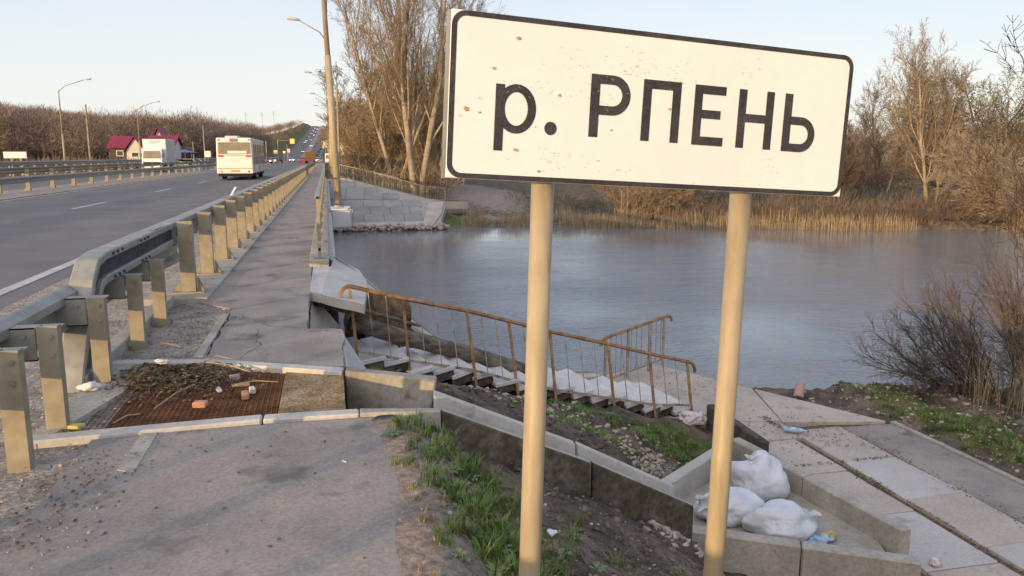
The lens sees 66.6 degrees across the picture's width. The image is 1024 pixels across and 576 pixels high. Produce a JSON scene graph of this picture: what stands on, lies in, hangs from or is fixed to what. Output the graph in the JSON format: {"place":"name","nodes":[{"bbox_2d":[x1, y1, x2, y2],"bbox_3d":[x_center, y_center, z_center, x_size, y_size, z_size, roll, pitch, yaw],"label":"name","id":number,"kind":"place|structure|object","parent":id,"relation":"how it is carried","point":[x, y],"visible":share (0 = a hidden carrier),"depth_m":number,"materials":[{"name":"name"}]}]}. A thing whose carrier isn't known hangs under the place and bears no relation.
{"place":"outdoors","nodes":[
{"label":"outdoors","id":0,"kind":"place"},
{"bbox_2d":[0,161,321,549],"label":"road shoulder","id":1,"kind":"object","parent":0,"point":[118,316],"visible":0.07,"depth_m":5.06},
{"bbox_2d":[0,243,178,473],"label":"guardrail","id":2,"kind":"object","parent":1,"relation":"on","point":[41,326],"visible":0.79,"depth_m":4.68,"materials":[{"name":"metal"}]},
{"bbox_2d":[85,296,173,382],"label":"shoulder kerb","id":3,"kind":"structure","parent":1,"relation":"on","point":[120,341],"depth_m":6.71,"materials":[{"name":"concrete"}]},
{"bbox_2d":[0,244,400,574],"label":"road grit","id":4,"kind":"object","parent":1,"relation":"on","point":[62,464],"visible":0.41,"depth_m":6.51,"materials":[{"name":"gravel"}]},
{"bbox_2d":[143,177,308,305],"bbox_3d":[-9.803,-4.069,34.065,0.690,0.200,52.800,-2,10,-13],"label":"guardrail pad","id":5,"kind":"object","parent":1,"relation":"on","point":[212,283],"visible":0.22,"depth_m":10.40,"materials":[{"name":"concrete"}]},
{"bbox_2d":[62,166,306,392],"bbox_3d":[-9.551,-4.296,33.093,0.460,1.098,57.706,-2,10,-13],"label":"bridge guardrail","id":6,"kind":"object","parent":5,"relation":"on","point":[245,212],"visible":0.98,"depth_m":9.03,"materials":[{"name":"metal"}]},
{"bbox_2d":[0,126,326,308],"bbox_3d":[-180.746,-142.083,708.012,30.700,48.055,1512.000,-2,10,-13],"label":"road","id":7,"kind":"structure","parent":0,"point":[39,234],"depth_m":23.38,"materials":[{"name":"asphalt"}]},
{"bbox_2d":[0,157,264,175],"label":"side guardrail","id":8,"kind":"object","parent":7,"relation":"on","point":[9,164],"visible":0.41,"depth_m":80.61,"materials":[{"name":"metal"}]},
{"bbox_2d":[141,139,175,170],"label":"box truck","id":9,"kind":"object","parent":7,"relation":"on","point":[158,150],"visible":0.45,"depth_m":86.55,"materials":[{"name":"white paint"}]},
{"bbox_2d":[0,126,321,200],"bbox_3d":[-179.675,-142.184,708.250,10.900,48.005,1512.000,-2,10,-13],"label":"median strip","id":10,"kind":"object","parent":7,"relation":"on","point":[15,194],"visible":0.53,"depth_m":45.15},
{"bbox_2d":[0,158,288,193],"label":"median guardrail","id":11,"kind":"object","parent":10,"relation":"on","point":[51,177],"visible":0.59,"depth_m":47.10,"materials":[{"name":"metal"}]},
{"bbox_2d":[0,150,322,294],"bbox_3d":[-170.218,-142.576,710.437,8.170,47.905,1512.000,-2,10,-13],"label":"lane marking edge","id":12,"kind":"structure","parent":7,"relation":"on","point":[31,279],"depth_m":10.95,"materials":[{"name":"white paint"}]},
{"bbox_2d":[216,136,264,178],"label":"city bus","id":13,"kind":"object","parent":7,"relation":"on","point":[238,156],"visible":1,"depth_m":56.26,"materials":[{"name":"beige paint"}]},
{"bbox_2d":[0,416,403,575],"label":"sidewalk","id":14,"kind":"structure","parent":0,"point":[344,525],"depth_m":3.61,"materials":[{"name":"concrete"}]},
{"bbox_2d":[117,432,157,472],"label":"sidewalk kerb","id":15,"kind":"structure","parent":14,"relation":"on","point":[131,462],"depth_m":4.28,"materials":[{"name":"concrete"}]},
{"bbox_2d":[0,311,365,567],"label":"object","id":16,"kind":"object","parent":14,"relation":"on","point":[74,520],"visible":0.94,"depth_m":3.78,"materials":[{"name":"gravel"}]},
{"bbox_2d":[202,162,344,367],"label":"sidewalk","id":17,"kind":"structure","parent":0,"point":[275,259],"depth_m":8.76,"materials":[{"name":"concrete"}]},
{"bbox_2d":[160,305,229,358],"bbox_3d":[-2.946,0.441,7.405,0.330,0.100,2.580,-2,10,-13],"label":"sidewalk dirt strip","id":18,"kind":"object","parent":17,"relation":"on","point":[187,330],"visible":0.43,"depth_m":7.18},
{"bbox_2d":[194,313,228,358],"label":"sidewalk kerb","id":19,"kind":"structure","parent":17,"relation":"on","point":[207,342],"depth_m":6.92,"materials":[{"name":"concrete"}]},
{"bbox_2d":[310,259,366,313],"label":"broken slab","id":20,"kind":"structure","parent":17,"relation":"on","point":[328,284],"depth_m":9.79,"materials":[{"name":"concrete"}]},
{"bbox_2d":[310,301,339,328],"bbox_3d":[-2.369,0.342,9.580,0.177,0.550,1.173,1,10,3],"label":"slab fragment","id":21,"kind":"object","parent":20,"relation":"attached to","point":[321,318],"visible":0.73,"depth_m":9.54,"materials":[{"name":"concrete"}]},
{"bbox_2d":[365,321,412,347],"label":"bank slope","id":22,"kind":"structure","parent":0,"point":[397,324],"depth_m":11.45,"materials":[{"name":"soil"}]},
{"bbox_2d":[343,293,411,339],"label":"earth bank","id":23,"kind":"structure","parent":22,"relation":"on","point":[378,305],"depth_m":11.32,"materials":[{"name":"soil"}]},
{"bbox_2d":[329,254,599,379],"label":"cone kerb","id":24,"kind":"structure","parent":22,"relation":"on","point":[589,375],"depth_m":12.38,"materials":[{"name":"concrete"}]},
{"bbox_2d":[0,0,1023,140],"label":"sky","id":25,"kind":"structure","parent":0,"point":[228,59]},
{"bbox_2d":[1,123,1023,575],"bbox_3d":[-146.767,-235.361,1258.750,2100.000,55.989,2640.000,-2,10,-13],"label":"ground","id":26,"kind":"structure","parent":0,"point":[415,543],"depth_m":9.87,"materials":[{"name":"soil"}]},
{"bbox_2d":[0,154,139,173],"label":"verge scrub","id":27,"kind":"object","parent":26,"relation":"on","point":[53,159],"visible":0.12,"depth_m":115.14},
{"bbox_2d":[106,135,143,159],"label":"red roofed house","id":28,"kind":"structure","parent":26,"relation":"on","point":[124,147],"depth_m":151.12,"materials":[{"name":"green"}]},
{"bbox_2d":[0,101,273,163],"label":"hillside wood","id":29,"kind":"object","parent":26,"relation":"on","point":[78,141],"visible":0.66,"depth_m":201.85,"materials":[{"name":"plant"}]},
{"bbox_2d":[147,127,183,166],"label":"red roofed house","id":30,"kind":"structure","parent":26,"relation":"on","point":[160,132],"depth_m":155.93,"materials":[{"name":"metal"}]},
{"bbox_2d":[32,359,358,448],"bbox_3d":[-2.071,1.010,5.564,1.880,0.672,1.900,-2,10,-13],"label":"drain inlet","id":31,"kind":"object","parent":26,"relation":"on","point":[301,393],"visible":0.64,"depth_m":5.18,"materials":[{"name":"concrete"}]},
{"bbox_2d":[96,361,269,416],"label":"dead leaves","id":32,"kind":"object","parent":31,"relation":"on","point":[171,378],"visible":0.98,"depth_m":5.63,"materials":[{"name":"brown plant"}]},
{"bbox_2d":[125,366,244,400],"bbox_3d":[-2.389,0.700,5.576,0.850,0.118,1.070,-2,10,-13],"label":"leaf heap","id":33,"kind":"object","parent":31,"relation":"on","point":[215,369],"visible":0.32,"depth_m":5.71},
{"bbox_2d":[255,120,304,156],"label":"roadside wood","id":34,"kind":"object","parent":26,"relation":"on","point":[278,127],"visible":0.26,"depth_m":698.23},
{"bbox_2d":[342,337,365,373],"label":"leaning slab","id":35,"kind":"structure","parent":26,"relation":"on","point":[352,359],"depth_m":7.02,"materials":[{"name":"concrete"}]},
{"bbox_2d":[315,54,393,174],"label":"bare tree","id":36,"kind":"object","parent":26,"relation":"on","point":[323,75],"visible":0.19,"depth_m":91.51,"materials":[{"name":"brown plant"}]},
{"bbox_2d":[316,93,398,181],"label":"bare tree","id":37,"kind":"object","parent":26,"relation":"on","point":[344,116],"visible":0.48,"depth_m":80.82,"materials":[{"name":"brown plant"}]},
{"bbox_2d":[339,65,412,186],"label":"bare tree","id":38,"kind":"object","parent":26,"relation":"on","point":[371,139],"visible":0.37,"depth_m":76.25,"materials":[{"name":"brown plant"}]},
{"bbox_2d":[328,178,445,223],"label":"slope bedding","id":39,"kind":"object","parent":26,"relation":"on","point":[423,201],"visible":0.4,"depth_m":52.53,"materials":[{"name":"concrete"}]},
{"bbox_2d":[351,202,443,229],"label":"slope apron","id":40,"kind":"object","parent":39,"relation":"on","point":[433,212],"visible":0.35,"depth_m":48.82,"materials":[{"name":"concrete"}]},
{"bbox_2d":[340,150,465,195],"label":"slope undergrowth","id":41,"kind":"object","parent":26,"relation":"on","point":[434,172],"visible":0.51,"depth_m":67.59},
{"bbox_2d":[366,91,440,182],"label":"bare tree","id":42,"kind":"object","parent":26,"relation":"on","point":[403,145],"visible":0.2,"depth_m":74.68,"materials":[{"name":"brown plant"}]},
{"bbox_2d":[341,178,470,208],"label":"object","id":43,"kind":"object","parent":26,"relation":"on","point":[455,205],"visible":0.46,"depth_m":53.33,"materials":[{"name":"concrete"}]},
{"bbox_2d":[339,164,444,199],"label":"bank railing","id":44,"kind":"object","parent":43,"relation":"on","point":[389,181],"visible":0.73,"depth_m":55.89,"materials":[{"name":"metal"}]},
{"bbox_2d":[327,0,485,189],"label":"bare tree","id":45,"kind":"object","parent":26,"relation":"on","point":[378,125],"visible":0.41,"depth_m":67.37,"materials":[{"name":"brown plant"}]},
{"bbox_2d":[384,71,443,189],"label":"bare tree","id":46,"kind":"object","parent":26,"relation":"on","point":[419,144],"visible":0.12,"depth_m":70.96,"materials":[{"name":"brown plant"}]},
{"bbox_2d":[347,0,505,195],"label":"bare tree","id":47,"kind":"object","parent":26,"relation":"on","point":[405,96],"visible":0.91,"depth_m":63.16,"materials":[{"name":"brown plant"}]},
{"bbox_2d":[395,413,578,575],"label":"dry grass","id":48,"kind":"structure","parent":26,"relation":"on","point":[428,518],"depth_m":3.83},
{"bbox_2d":[346,337,690,417],"bbox_3d":[0.178,1.366,11.303,5.344,1.652,1.343,-5,11,-29],"label":"broken stair","id":49,"kind":"object","parent":26,"relation":"on","point":[452,375],"visible":0.71,"depth_m":10.74,"materials":[{"name":"concrete"}]},
{"bbox_2d":[347,315,524,373],"bbox_3d":[-0.926,0.819,10.648,2.650,1.163,0.218,-5,11,-27],"label":"stair edge beam","id":50,"kind":"object","parent":49,"relation":"on","point":[397,334],"visible":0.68,"depth_m":10.45,"materials":[{"name":"concrete"}]},
{"bbox_2d":[338,284,695,417],"bbox_3d":[0.459,0.976,10.745,5.700,2.500,0.284,-5,11,-28],"label":"stair railing","id":51,"kind":"object","parent":49,"relation":"on","point":[403,299],"visible":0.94,"depth_m":10.49,"materials":[{"name":"metal"}]},
{"bbox_2d":[345,367,692,541],"bbox_3d":[0.204,1.447,5.871,2.784,1.640,1.305,-2,10,-13],"label":"drain channel","id":52,"kind":"object","parent":26,"relation":"on","point":[580,469],"visible":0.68,"depth_m":5.75,"materials":[{"name":"concrete"}]},
{"bbox_2d":[381,423,662,575],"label":"broadleaf weeds","id":53,"kind":"object","parent":26,"relation":"on","point":[595,564],"visible":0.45,"depth_m":4.03,"materials":[{"name":"green plant"}]},
{"bbox_2d":[384,406,680,575],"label":"grass clumps","id":54,"kind":"object","parent":26,"relation":"on","point":[491,547],"visible":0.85,"depth_m":3.85,"materials":[{"name":"plant"}]},
{"bbox_2d":[508,398,711,468],"bbox_3d":[0.766,1.560,9.452,5.265,1.871,2.235,-5,11,-29],"label":"grass patch","id":55,"kind":"object","parent":26,"relation":"on","point":[650,431],"visible":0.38,"depth_m":10.22,"materials":[{"name":"plant"}]},
{"bbox_2d":[592,185,639,211],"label":"bank tree","id":56,"kind":"object","parent":26,"relation":"on","point":[607,191],"visible":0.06,"depth_m":53.76,"materials":[{"name":"brown plant"}]},
{"bbox_2d":[441,8,853,575],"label":"river name sign","id":57,"kind":"object","parent":26,"relation":"on","point":[542,106],"visible":1,"depth_m":2.41,"materials":[{"name":"metal"}]},
{"bbox_2d":[617,186,718,219],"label":"fallen willow","id":58,"kind":"object","parent":26,"relation":"on","point":[657,197],"visible":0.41,"depth_m":49.04,"materials":[{"name":"brown plant"}]},
{"bbox_2d":[333,222,1023,575],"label":"crushed stone","id":59,"kind":"object","parent":26,"relation":"on","point":[658,462],"visible":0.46,"depth_m":9.95,"materials":[{"name":"gravel"}]},
{"bbox_2d":[606,364,780,422],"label":"landing slab","id":60,"kind":"structure","parent":26,"relation":"on","point":[702,398],"depth_m":13.29,"materials":[{"name":"concrete"}]},
{"bbox_2d":[599,314,672,378],"bbox_3d":[2.276,1.139,14.174,1.973,1.126,0.063,-8,12,-39],"label":"landing railing","id":61,"kind":"object","parent":60,"relation":"on","point":[628,330],"visible":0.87,"depth_m":14.13,"materials":[{"name":"metal"}]},
{"bbox_2d":[679,410,707,425],"bbox_3d":[2.658,1.920,11.541,0.465,0.224,0.309,-2,10,-13],"label":"plastic bag","id":62,"kind":"object","parent":26,"relation":"on","point":[691,418],"visible":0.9,"depth_m":11.45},
{"bbox_2d":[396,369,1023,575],"bbox_3d":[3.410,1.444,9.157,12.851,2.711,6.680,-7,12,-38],"label":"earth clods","id":63,"kind":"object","parent":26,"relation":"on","point":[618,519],"visible":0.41,"depth_m":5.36,"materials":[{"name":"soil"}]},
{"bbox_2d":[417,382,1021,575],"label":"twigs and chips","id":64,"kind":"object","parent":26,"relation":"on","point":[649,555],"visible":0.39,"depth_m":4.82,"materials":[{"name":"brown plant"}]},
{"bbox_2d":[706,404,768,451],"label":"path edge kerb","id":65,"kind":"structure","parent":26,"relation":"on","point":[743,431],"depth_m":10.55,"materials":[{"name":"concrete"}]},
{"bbox_2d":[457,204,1023,231],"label":"bank reeds","id":66,"kind":"object","parent":26,"relation":"on","point":[604,220],"visible":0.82,"depth_m":47.71,"materials":[{"name":"plant"}]},
{"bbox_2d":[504,182,977,215],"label":"dry reeds","id":67,"kind":"object","parent":26,"relation":"on","point":[600,203],"visible":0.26,"depth_m":57.04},
{"bbox_2d":[741,422,802,440],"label":"landing slab","id":68,"kind":"structure","parent":26,"relation":"on","point":[770,435],"depth_m":11.36,"materials":[{"name":"concrete"}]},
{"bbox_2d":[641,372,1023,572],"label":"path debris","id":69,"kind":"object","parent":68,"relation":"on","point":[877,484],"visible":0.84,"depth_m":10.33,"materials":[{"name":"grey plant"}]},
{"bbox_2d":[522,185,1023,226],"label":"bank undergrowth","id":70,"kind":"object","parent":26,"relation":"on","point":[920,211],"visible":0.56,"depth_m":48.34,"materials":[{"name":"plant"}]},
{"bbox_2d":[662,437,921,575],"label":"outlet basin","id":71,"kind":"object","parent":26,"relation":"on","point":[870,541],"visible":0.56,"depth_m":7.55,"materials":[{"name":"concrete"}]},
{"bbox_2d":[693,486,764,527],"bbox_3d":[2.275,2.269,8.196,0.776,0.351,0.501,-2,10,-13],"label":"rubbish sack","id":72,"kind":"object","parent":71,"relation":"on","point":[743,502],"visible":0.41,"depth_m":8.09,"materials":[{"name":"white plastic"}]},
{"bbox_2d":[731,450,789,501],"bbox_3d":[2.773,2.095,8.755,0.666,0.509,0.541,-2,10,-13],"label":"rubbish sack","id":73,"kind":"object","parent":71,"relation":"on","point":[762,474],"visible":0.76,"depth_m":8.58,"materials":[{"name":"white plastic"}]},
{"bbox_2d":[742,499,821,542],"bbox_3d":[2.714,2.329,7.827,0.795,0.357,0.519,2,10,11],"label":"rubbish sack","id":74,"kind":"object","parent":71,"relation":"on","point":[784,518],"visible":0.9,"depth_m":7.70,"materials":[{"name":"white plastic"}]},
{"bbox_2d":[577,154,1023,205],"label":"undergrowth","id":75,"kind":"object","parent":26,"relation":"on","point":[885,179],"visible":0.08,"depth_m":65.87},
{"bbox_2d":[754,389,885,426],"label":"landing slab","id":76,"kind":"structure","parent":26,"relation":"on","point":[803,412],"depth_m":12.09,"materials":[{"name":"concrete"}]},
{"bbox_2d":[826,124,868,209],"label":"tree","id":77,"kind":"object","parent":26,"relation":"on","point":[848,171],"visible":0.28,"depth_m":51.17,"materials":[{"name":"brown plant"}]},
{"bbox_2d":[846,103,896,191],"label":"bank tree","id":78,"kind":"object","parent":26,"relation":"on","point":[864,160],"visible":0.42,"depth_m":67.60,"materials":[{"name":"brown plant"}]},
{"bbox_2d":[850,68,933,199],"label":"tree","id":79,"kind":"object","parent":26,"relation":"on","point":[873,131],"visible":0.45,"depth_m":58.78,"materials":[{"name":"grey plant"}]},
{"bbox_2d":[798,425,1023,575],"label":"path bedding","id":80,"kind":"object","parent":26,"relation":"on","point":[1004,563],"visible":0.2,"depth_m":9.02,"materials":[{"name":"concrete"}]},
{"bbox_2d":[769,439,846,474],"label":"path slab","id":81,"kind":"structure","parent":80,"relation":"on","point":[806,459],"depth_m":10.39,"materials":[{"name":"concrete"}]},
{"bbox_2d":[797,426,893,463],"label":"path slab","id":82,"kind":"structure","parent":80,"relation":"on","point":[855,448],"depth_m":10.85,"materials":[{"name":"concrete"}]},
{"bbox_2d":[810,471,913,513],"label":"path slab","id":83,"kind":"structure","parent":80,"relation":"on","point":[850,484],"depth_m":9.34,"materials":[{"name":"concrete"}]},
{"bbox_2d":[843,457,962,502],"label":"path slab","id":84,"kind":"structure","parent":80,"relation":"on","point":[904,481],"depth_m":9.72,"materials":[{"name":"grey concrete"}]},
{"bbox_2d":[886,511,997,575],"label":"path slab","id":85,"kind":"structure","parent":80,"relation":"on","point":[929,539],"depth_m":7.99,"materials":[{"name":"grey concrete"}]},
{"bbox_2d":[908,492,1023,549],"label":"path slab","id":86,"kind":"structure","parent":80,"relation":"on","point":[979,523],"depth_m":8.64,"materials":[{"name":"concrete"}]},
{"bbox_2d":[928,563,1020,575],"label":"path slab","id":87,"kind":"structure","parent":80,"relation":"on","point":[998,569],"depth_m":7.54,"materials":[{"name":"concrete"}]},
{"bbox_2d":[988,542,1023,572],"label":"path slab","id":88,"kind":"structure","parent":80,"relation":"on","point":[1012,554],"depth_m":7.89,"materials":[{"name":"grey concrete"}]},
{"bbox_2d":[842,282,993,399],"bbox_3d":[6.972,0.930,13.187,2.179,2.056,2.349,9,13,42],"label":"bare bush","id":89,"kind":"object","parent":26,"relation":"on","point":[924,358],"visible":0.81,"depth_m":13.16,"materials":[{"name":"brown plant"}]},
{"bbox_2d":[897,359,969,407],"bbox_3d":[6.789,1.624,12.624,1.056,0.931,1.010,-6,11,-30],"label":"bare bush","id":90,"kind":"object","parent":26,"relation":"on","point":[918,390],"visible":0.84,"depth_m":12.60,"materials":[{"name":"brown plant"}]},
{"bbox_2d":[845,127,1023,169],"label":"ridge wood","id":91,"kind":"object","parent":26,"relation":"on","point":[887,153],"visible":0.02,"depth_m":158.91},
{"bbox_2d":[872,17,1001,217],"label":"tree","id":92,"kind":"object","parent":26,"relation":"on","point":[923,111],"visible":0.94,"depth_m":48.60,"materials":[{"name":"brown plant"}]},
{"bbox_2d":[856,381,1023,467],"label":"shore grass","id":93,"kind":"structure","parent":26,"relation":"on","point":[921,410],"depth_m":11.29,"materials":[{"name":"plant"}]},
{"bbox_2d":[872,58,1023,201],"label":"bank tree","id":94,"kind":"object","parent":26,"relation":"on","point":[970,112],"visible":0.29,"depth_m":52.67,"materials":[{"name":"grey plant"}]},
{"bbox_2d":[888,247,1023,397],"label":"bare bush","id":95,"kind":"object","parent":26,"relation":"on","point":[966,347],"visible":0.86,"depth_m":12.82,"materials":[{"name":"brown plant"}]},
{"bbox_2d":[891,421,1023,485],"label":"path kerb","id":96,"kind":"structure","parent":26,"relation":"on","point":[965,456],"depth_m":10.48,"materials":[{"name":"concrete"}]},
{"bbox_2d":[918,118,1023,222],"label":"leaning willow","id":97,"kind":"object","parent":26,"relation":"on","point":[965,158],"visible":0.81,"depth_m":45.26,"materials":[{"name":"brown plant"}]},
{"bbox_2d":[930,224,1023,377],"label":"bare bush","id":98,"kind":"object","parent":26,"relation":"on","point":[989,301],"visible":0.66,"depth_m":13.08,"materials":[{"name":"brown plant"}]},
{"bbox_2d":[931,15,1023,326],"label":"bare tree","id":99,"kind":"object","parent":26,"relation":"on","point":[1015,201],"visible":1,"depth_m":13.01,"materials":[{"name":"brown plant"}]},
{"bbox_2d":[933,37,1023,218],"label":"tree","id":100,"kind":"object","parent":26,"relation":"on","point":[996,106],"visible":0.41,"depth_m":48.27,"materials":[{"name":"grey plant"}]},
{"bbox_2d":[934,314,1023,420],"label":"dry reeds","id":101,"kind":"object","parent":26,"relation":"on","point":[1009,400],"visible":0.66,"depth_m":12.23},
{"bbox_2d":[333,225,1023,389],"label":"river water","id":102,"kind":"structure","parent":0,"point":[813,297],"depth_m":26.18,"materials":[{"name":"grey liquid"}]},
{"bbox_2d":[842,424,1023,523],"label":"riverside path","id":103,"kind":"structure","parent":0,"point":[977,480],"depth_m":10.08,"materials":[{"name":"concrete"}]},
{"bbox_2d":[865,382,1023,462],"bbox_3d":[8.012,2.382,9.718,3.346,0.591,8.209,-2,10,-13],"label":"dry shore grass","id":104,"kind":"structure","parent":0,"point":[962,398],"depth_m":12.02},
{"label":"bridge deck","id":105,"kind":"structure","parent":0,"visible":0},
{"bbox_2d":[309,178,328,270],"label":"bridge plinth","id":106,"kind":"structure","parent":105,"relation":"on","point":[313,262],"depth_m":13.27,"materials":[{"name":"concrete"}]},
{"bbox_2d":[314,164,325,258],"bbox_3d":[-8.015,-4.559,33.158,0.180,0.930,45.300,-2,10,-13],"label":"bridge railing","id":107,"kind":"object","parent":106,"relation":"on","point":[319,194],"visible":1,"depth_m":13.53,"materials":[{"name":"metal"}]},
{"bbox_2d":[327,179,334,266],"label":"bridge edge beam","id":108,"kind":"structure","parent":105,"relation":"attached to","point":[331,239],"depth_m":17.03,"materials":[{"name":"concrete"}]},
{"bbox_2d":[331,206,353,227],"bbox_3d":[-5.014,-2.131,22.981,0.627,0.577,1.538,-2,10,-13],"label":"electrical box","id":109,"kind":"object","parent":108,"relation":"attached to","point":[341,217],"visible":0.96,"depth_m":22.32,"materials":[{"name":"white concrete"}]},
{"bbox_2d":[321,0,343,206],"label":"street lamp","id":110,"kind":"object","parent":109,"relation":"on","point":[333,141],"visible":1,"depth_m":22.80,"materials":[{"name":"metal"}]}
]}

